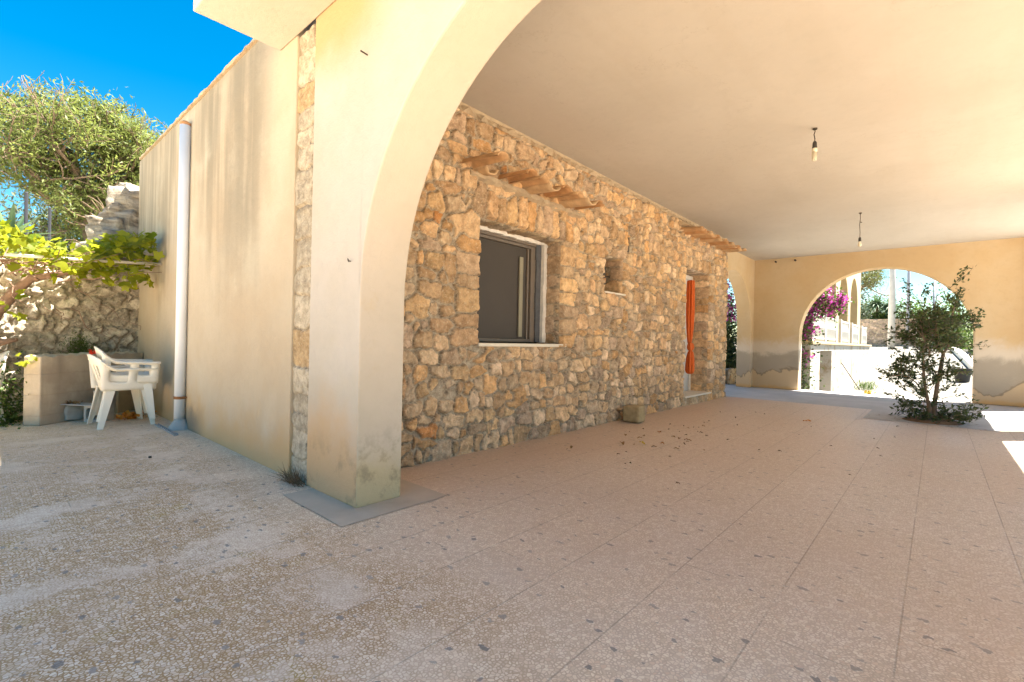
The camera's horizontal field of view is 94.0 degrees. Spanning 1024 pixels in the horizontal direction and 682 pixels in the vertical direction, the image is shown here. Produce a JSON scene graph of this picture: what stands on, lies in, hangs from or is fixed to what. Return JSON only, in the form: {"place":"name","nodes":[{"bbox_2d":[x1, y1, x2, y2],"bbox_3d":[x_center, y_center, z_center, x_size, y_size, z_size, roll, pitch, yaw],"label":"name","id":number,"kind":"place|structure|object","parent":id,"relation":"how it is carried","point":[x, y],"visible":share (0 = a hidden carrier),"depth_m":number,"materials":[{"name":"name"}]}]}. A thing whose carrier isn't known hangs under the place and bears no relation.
{"place":"outdoors","nodes":[
{"label":"outdoors","id":0,"kind":"place"},
{"bbox_2d":[4,258,886,362],"bbox_3d":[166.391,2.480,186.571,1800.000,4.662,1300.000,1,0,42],"label":"ground","id":1,"kind":"structure","parent":0,"point":[876,352],"depth_m":30.38,"materials":[{"name":"white concrete"}]},
{"bbox_2d":[0,202,50,252],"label":"agave","id":2,"kind":"object","parent":1,"relation":"on","point":[12,223],"visible":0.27,"depth_m":9.02,"materials":[{"name":"green plant"}]},
{"bbox_2d":[24,192,28,234],"bbox_3d":[-9.259,-2.102,9.098,0.059,1.470,0.059,1,0,-39],"label":"fence post","id":3,"kind":"object","parent":1,"relation":"on","point":[26,207],"visible":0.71,"depth_m":9.08,"materials":[{"name":"grey metal"}]},
{"bbox_2d":[0,157,83,260],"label":"hillside bush","id":4,"kind":"object","parent":1,"relation":"on","point":[20,217],"visible":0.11,"depth_m":13.24,"materials":[{"name":"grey plant"}]},
{"bbox_2d":[48,207,51,246],"bbox_3d":[-9.880,-2.167,10.202,0.059,1.370,0.059,1,0,6],"label":"fence post","id":5,"kind":"object","parent":1,"relation":"on","point":[49,219],"visible":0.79,"depth_m":10.18,"materials":[{"name":"grey metal"}]},
{"bbox_2d":[19,203,84,253],"bbox_3d":[-12.226,-3.416,14.067,3.157,2.963,3.444,1,0,7],"label":"hillside bush","id":6,"kind":"object","parent":1,"relation":"on","point":[79,236],"visible":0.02,"depth_m":13.33,"materials":[{"name":"green plant"}]},
{"bbox_2d":[0,258,139,412],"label":"rubble wall","id":7,"kind":"structure","parent":1,"relation":"on","point":[49,329],"depth_m":6.29,"materials":[{"name":"beige stone"}]},
{"bbox_2d":[59,324,107,353],"bbox_3d":[-5.651,-0.013,6.247,0.495,0.411,0.423,1,0,4],"label":"wall plant","id":8,"kind":"object","parent":7,"relation":"attached to","point":[80,348],"depth_m":6.26,"materials":[{"name":"green plant"}]},
{"bbox_2d":[71,240,124,269],"bbox_3d":[-5.780,-1.183,6.774,0.552,0.472,0.578,1,0,12],"label":"boulder","id":9,"kind":"object","parent":7,"relation":"on","point":[82,243],"visible":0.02,"depth_m":6.54,"materials":[{"name":"grey stone"}]},
{"bbox_2d":[85,215,125,239],"bbox_3d":[-5.803,-1.553,6.899,0.468,0.431,0.475,1,0,-19],"label":"boulder","id":10,"kind":"object","parent":9,"relation":"on","point":[94,225],"visible":0.45,"depth_m":6.70,"materials":[{"name":"grey stone"}]},
{"bbox_2d":[105,202,126,217],"bbox_3d":[-5.755,-1.859,7.000,0.351,0.345,0.342,1,0,42],"label":"boulder","id":11,"kind":"object","parent":10,"relation":"on","point":[112,208],"visible":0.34,"depth_m":6.85,"materials":[{"name":"grey stone"}]},
{"bbox_2d":[97,207,138,235],"bbox_3d":[-5.757,-1.698,7.091,0.597,0.582,0.508,1,0,-4],"label":"boulder","id":12,"kind":"object","parent":10,"relation":"on","point":[129,218],"visible":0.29,"depth_m":6.89,"materials":[{"name":"grey stone"}]},
{"bbox_2d":[105,185,138,214],"bbox_3d":[-5.698,-2.029,7.084,0.466,0.447,0.402,1,0,-31],"label":"boulder","id":13,"kind":"object","parent":12,"relation":"on","point":[126,197],"visible":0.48,"depth_m":6.91,"materials":[{"name":"grey stone"}]},
{"bbox_2d":[116,182,138,190],"bbox_3d":[-5.699,-2.226,7.142,0.261,0.240,0.287,1,0,15],"label":"boulder","id":14,"kind":"object","parent":13,"relation":"on","point":[130,186],"visible":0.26,"depth_m":7.04,"materials":[{"name":"white stone"}]},
{"bbox_2d":[85,227,137,268],"bbox_3d":[-5.729,-1.290,6.997,0.670,0.647,0.704,1,0,26],"label":"boulder","id":15,"kind":"object","parent":7,"relation":"on","point":[105,230],"visible":0.15,"depth_m":6.69,"materials":[{"name":"grey stone"}]},
{"bbox_2d":[0,70,167,242],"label":"hillside tree","id":16,"kind":"object","parent":1,"relation":"on","point":[113,143],"visible":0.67,"depth_m":11.19,"materials":[{"name":"green plant"}]},
{"bbox_2d":[725,368,735,384],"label":"garden wall","id":17,"kind":"structure","parent":1,"relation":"on","point":[730,373],"depth_m":12.93,"materials":[{"name":"beige stone"}]},
{"bbox_2d":[725,286,736,382],"bbox_3d":[6.274,-0.458,14.860,2.283,4.315,6.788,1,0,42],"label":"hedge","id":18,"kind":"object","parent":1,"relation":"on","point":[729,330],"visible":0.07,"depth_m":14.78,"materials":[{"name":"green plant"}]},
{"bbox_2d":[725,280,854,389],"bbox_3d":[6.946,-0.667,12.931,3.681,4.698,1.741,1,0,42],"label":"bougainvillea","id":19,"kind":"object","parent":1,"relation":"on","point":[839,300],"visible":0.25,"depth_m":12.41,"materials":[{"name":"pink plant"}]},
{"bbox_2d":[801,273,871,391],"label":"yellow house","id":20,"kind":"structure","parent":1,"relation":"on","point":[846,345],"depth_m":16.37,"materials":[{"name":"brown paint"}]},
{"bbox_2d":[847,379,883,390],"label":"grass tuft","id":21,"kind":"object","parent":1,"relation":"on","point":[864,386],"visible":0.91,"depth_m":15.65,"materials":[{"name":"green plant"}]},
{"bbox_2d":[861,269,889,301],"bbox_3d":[30.550,-6.057,42.148,9.797,10.439,7.716,1,0,-8],"label":"pine tree","id":22,"kind":"object","parent":1,"relation":"on","point":[874,276],"visible":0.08,"depth_m":39.67,"materials":[{"name":"green plant"}]},
{"bbox_2d":[860,279,901,318],"bbox_3d":[29.230,-2.878,39.532,4.945,4.416,5.075,1,0,42],"label":"bush","id":23,"kind":"object","parent":1,"relation":"on","point":[863,315],"visible":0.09,"depth_m":39.03,"materials":[{"name":"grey plant"}]},
{"bbox_2d":[860,319,916,346],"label":"retaining wall","id":24,"kind":"structure","parent":1,"relation":"on","point":[877,336],"depth_m":36.13,"materials":[{"name":"beige stone"}]},
{"bbox_2d":[863,292,887,317],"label":"yucca","id":25,"kind":"object","parent":24,"relation":"on","point":[876,303],"visible":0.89,"depth_m":36.70,"materials":[{"name":"green plant"}]},
{"bbox_2d":[866,309,903,326],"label":"bush","id":26,"kind":"object","parent":24,"relation":"on","point":[879,315],"visible":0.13,"depth_m":36.46,"materials":[{"name":"green plant"}]},
{"bbox_2d":[872,298,904,317],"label":"yucca","id":27,"kind":"object","parent":24,"relation":"on","point":[885,309],"visible":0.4,"depth_m":35.99,"materials":[{"name":"green plant"}]},
{"bbox_2d":[887,269,895,349],"bbox_3d":[25.548,-3.651,32.087,0.417,8.600,0.418,1,0,42],"label":"utility pole","id":28,"kind":"object","parent":1,"relation":"on","point":[892,297],"visible":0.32,"depth_m":31.95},
{"bbox_2d":[905,271,910,348],"bbox_3d":[26.545,-3.330,31.996,0.315,8.000,0.323,1,0,42],"label":"metal post","id":29,"kind":"object","parent":1,"relation":"on","point":[908,279],"visible":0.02,"depth_m":31.94,"materials":[{"name":"white metal"}]},
{"bbox_2d":[895,277,940,336],"bbox_3d":[30.108,-2.569,35.893,3.935,4.670,3.541,1,0,4],"label":"bush","id":30,"kind":"object","parent":1,"relation":"on","point":[916,308],"visible":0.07,"depth_m":35.78,"materials":[{"name":"green plant"}]},
{"bbox_2d":[932,279,934,346],"bbox_3d":[28.801,-1.881,32.639,0.210,5.200,0.215,1,0,42],"label":"metal post","id":31,"kind":"object","parent":1,"relation":"on","point":[933,294],"depth_m":32.61,"materials":[{"name":"white metal"}]},
{"bbox_2d":[925,282,972,349],"bbox_3d":[29.986,-2.163,32.544,3.435,5.891,8.052,1,0,42],"label":"bush","id":32,"kind":"object","parent":1,"relation":"on","point":[964,333],"visible":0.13,"depth_m":31.58,"materials":[{"name":"green plant"}]},
{"bbox_2d":[951,347,972,370],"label":"kerb wall","id":33,"kind":"structure","parent":1,"relation":"on","point":[967,361],"depth_m":23.49,"materials":[{"name":"white concrete"}]},
{"bbox_2d":[960,313,972,352],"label":"bush","id":34,"kind":"object","parent":1,"relation":"on","point":[967,342],"visible":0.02,"depth_m":29.14,"materials":[{"name":"green plant"}]},
{"bbox_2d":[0,0,972,345],"label":"sky","id":35,"kind":"structure","parent":0,"point":[162,54],"materials":[{"name":"blue"}]},
{"bbox_2d":[0,396,1023,681],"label":"terrace floor","id":36,"kind":"structure","parent":0,"point":[744,550],"depth_m":2.29,"materials":[{"name":"beige tile"}]},
{"bbox_2d":[0,341,42,428],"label":"shrub","id":37,"kind":"object","parent":36,"relation":"on","point":[8,417],"visible":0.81,"depth_m":5.37,"materials":[{"name":"green plant"}]},
{"bbox_2d":[64,405,83,420],"bbox_3d":[-5.156,0.828,5.601,0.164,0.201,0.231,1,0,18],"label":"stone","id":38,"kind":"object","parent":36,"relation":"on","point":[73,412],"visible":0.62,"depth_m":5.55,"materials":[{"name":"stone"}]},
{"bbox_2d":[60,400,91,405],"bbox_3d":[-5.038,0.714,5.562,0.453,0.088,0.225,1,0,-7],"label":"metal tray","id":39,"kind":"object","parent":38,"relation":"on","point":[76,403],"visible":0.71,"depth_m":5.51,"materials":[{"name":"grey metal"}]},
{"bbox_2d":[23,351,142,425],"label":"wall","id":40,"kind":"structure","parent":36,"relation":"on","point":[53,383],"depth_m":5.39,"materials":[{"name":"concrete"}]},
{"bbox_2d":[84,403,113,421],"bbox_3d":[-4.842,0.841,5.603,0.198,0.198,0.194,1,0,-2],"label":"concrete block","id":41,"kind":"object","parent":36,"relation":"on","point":[110,416],"depth_m":5.60,"materials":[{"name":"grey concrete"}]},
{"bbox_2d":[95,409,142,417],"bbox_3d":[-4.857,0.913,5.923,0.062,0.040,0.625,1,0,2],"label":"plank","id":42,"kind":"object","parent":36,"relation":"on","point":[121,413],"visible":0.26,"depth_m":5.89,"materials":[{"name":"wood"}]},
{"bbox_2d":[87,354,158,429],"bbox_3d":[-4.454,0.544,5.430,0.607,0.802,0.570,1,0,39],"label":"plastic chair","id":43,"kind":"object","parent":36,"relation":"on","point":[101,382],"visible":0.94,"depth_m":5.29,"materials":[{"name":"white plastic"}]},
{"bbox_2d":[94,346,160,421],"bbox_3d":[-4.426,0.469,5.458,0.570,0.802,0.607,4,-2,-44],"label":"plastic chair","id":44,"kind":"object","parent":43,"relation":"on","point":[146,377],"visible":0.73,"depth_m":5.41,"materials":[{"name":"white plastic"}]},
{"bbox_2d":[115,390,142,412],"bbox_3d":[-4.886,0.714,6.140,0.082,0.407,0.485,1,0,1],"label":"board","id":45,"kind":"object","parent":36,"relation":"on","point":[124,401],"visible":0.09,"depth_m":6.01,"materials":[{"name":"brown wood"}]},
{"bbox_2d":[116,410,155,419],"bbox_3d":[-4.613,0.882,5.811,0.337,0.110,0.377,1,0,14],"label":"leaf heap","id":46,"kind":"object","parent":36,"relation":"on","point":[127,414],"visible":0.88,"depth_m":5.74,"materials":[{"name":"brown plant"}]},
{"bbox_2d":[154,423,177,435],"bbox_3d":[-3.734,0.951,5.154,0.800,0.017,0.037,1,0,42],"label":"metal strip","id":47,"kind":"object","parent":36,"relation":"on","point":[166,429],"visible":1,"depth_m":5.12,"materials":[{"name":"grey metal"}]},
{"bbox_2d":[168,418,187,430],"bbox_3d":[-3.649,0.917,5.248,0.253,0.130,0.260,1,0,42],"label":"mortar lump","id":48,"kind":"object","parent":36,"relation":"on","point":[177,424],"visible":0.73,"depth_m":5.18,"materials":[{"name":"grey concrete"}]},
{"bbox_2d":[269,462,306,486],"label":"dry weed","id":49,"kind":"object","parent":36,"relation":"on","point":[290,478],"visible":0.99,"depth_m":3.37,"materials":[{"name":"plant"}]},
{"bbox_2d":[284,479,446,526],"bbox_3d":[-0.968,1.020,3.163,0.760,0.001,0.760,1,0,42],"label":"cement pad","id":50,"kind":"object","parent":36,"relation":"on","point":[337,512],"visible":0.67,"depth_m":3.00,"materials":[{"name":"grey concrete"}]},
{"bbox_2d":[138,0,1023,507],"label":"house","id":51,"kind":"structure","parent":36,"relation":"on","point":[392,238],"depth_m":4.34,"materials":[{"name":"paint"}]},
{"bbox_2d":[5,253,160,265],"bbox_3d":[-4.913,-0.947,5.571,0.035,0.114,1.372,1,0,42],"label":"vine pole","id":52,"kind":"object","parent":51,"relation":"attached to","point":[69,258],"visible":0.75,"depth_m":5.46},
{"bbox_2d":[0,219,164,367],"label":"grape vine","id":53,"kind":"object","parent":52,"relation":"on","point":[109,250],"visible":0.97,"depth_m":5.58,"materials":[{"name":"green plant"}]},
{"bbox_2d":[477,225,565,346],"bbox_3d":[0.040,-0.580,5.066,0.355,1.275,1.400,1,0,42],"label":"window","id":54,"kind":"structure","parent":51,"relation":"in","point":[512,288],"depth_m":5.22,"materials":[{"name":"grey metal"}]},
{"bbox_2d":[603,267,625,295],"bbox_3d":[1.253,-0.871,6.411,0.325,0.505,0.555,1,0,42],"label":"small window","id":55,"kind":"structure","parent":51,"relation":"in","point":[604,274],"depth_m":6.50,"materials":[{"name":"stone"}]},
{"bbox_2d":[685,280,694,373],"bbox_3d":[3.240,-0.249,8.664,0.165,1.690,0.215,1,0,42],"label":"door curtain","id":56,"kind":"object","parent":51,"relation":"hanging from","point":[690,314],"depth_m":8.61,"materials":[{"name":"orange fabric"}]},
{"bbox_2d":[683,275,710,404],"bbox_3d":[3.182,-0.086,8.627,0.440,2.380,1.230,1,0,42],"label":"door","id":57,"kind":"structure","parent":51,"relation":"in","point":[688,393],"depth_m":8.98,"materials":[{"name":"stone"}]},
{"bbox_2d":[812,128,817,161],"bbox_3d":[2.975,-1.931,4.697,0.048,0.328,0.048,1,0,42],"label":"hanging bulb","id":58,"kind":"object","parent":51,"relation":"hanging from","point":[814,149],"visible":1,"depth_m":4.68,"materials":[{"name":"white glass"}]},
{"bbox_2d":[858,213,861,246],"bbox_3d":[5.540,-1.770,7.606,0.056,0.547,0.056,1,0,42],"label":"hanging bulb","id":59,"kind":"object","parent":51,"relation":"hanging from","point":[859,243],"visible":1,"depth_m":7.60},
{"bbox_2d":[623,404,644,422],"bbox_3d":[1.621,0.961,6.351,0.235,0.228,0.274,1,0,34],"label":"stone block","id":60,"kind":"object","parent":36,"relation":"on","point":[634,413],"depth_m":6.25,"materials":[{"name":"beige stone"}]},
{"bbox_2d":[863,409,999,431],"bbox_3d":[6.231,1.169,7.165,1.440,0.001,1.380,1,0,42],"label":"planting patch","id":61,"kind":"object","parent":36,"relation":"on","point":[988,425],"visible":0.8,"depth_m":7.01,"materials":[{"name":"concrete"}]},
{"bbox_2d":[902,416,963,424],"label":"soil","id":62,"kind":"structure","parent":61,"relation":"on","point":[943,422],"depth_m":6.75,"materials":[{"name":"brown soil"}]},
{"bbox_2d":[876,266,990,423],"bbox_3d":[6.058,0.120,6.932,1.278,2.365,1.302,1,0,42],"label":"shrub","id":63,"kind":"object","parent":61,"relation":"on","point":[924,325],"visible":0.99,"depth_m":6.86,"materials":[{"name":"green plant"}]},
{"bbox_2d":[724,384,1023,422],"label":"concrete apron","id":64,"kind":"object","parent":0,"point":[991,412],"visible":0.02,"depth_m":9.50,"materials":[{"name":"grey concrete"}]},
{"bbox_2d":[834,347,972,401],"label":"driveway","id":65,"kind":"structure","parent":0,"point":[870,372],"depth_m":17.40,"materials":[{"name":"concrete"}]},
{"bbox_2d":[954,368,972,381],"bbox_3d":[16.014,1.161,16.988,0.550,0.558,0.554,1,0,42],"label":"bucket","id":66,"kind":"object","parent":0,"point":[963,378],"visible":0.5,"depth_m":16.82,"materials":[{"name":"black plastic"}]}
]}

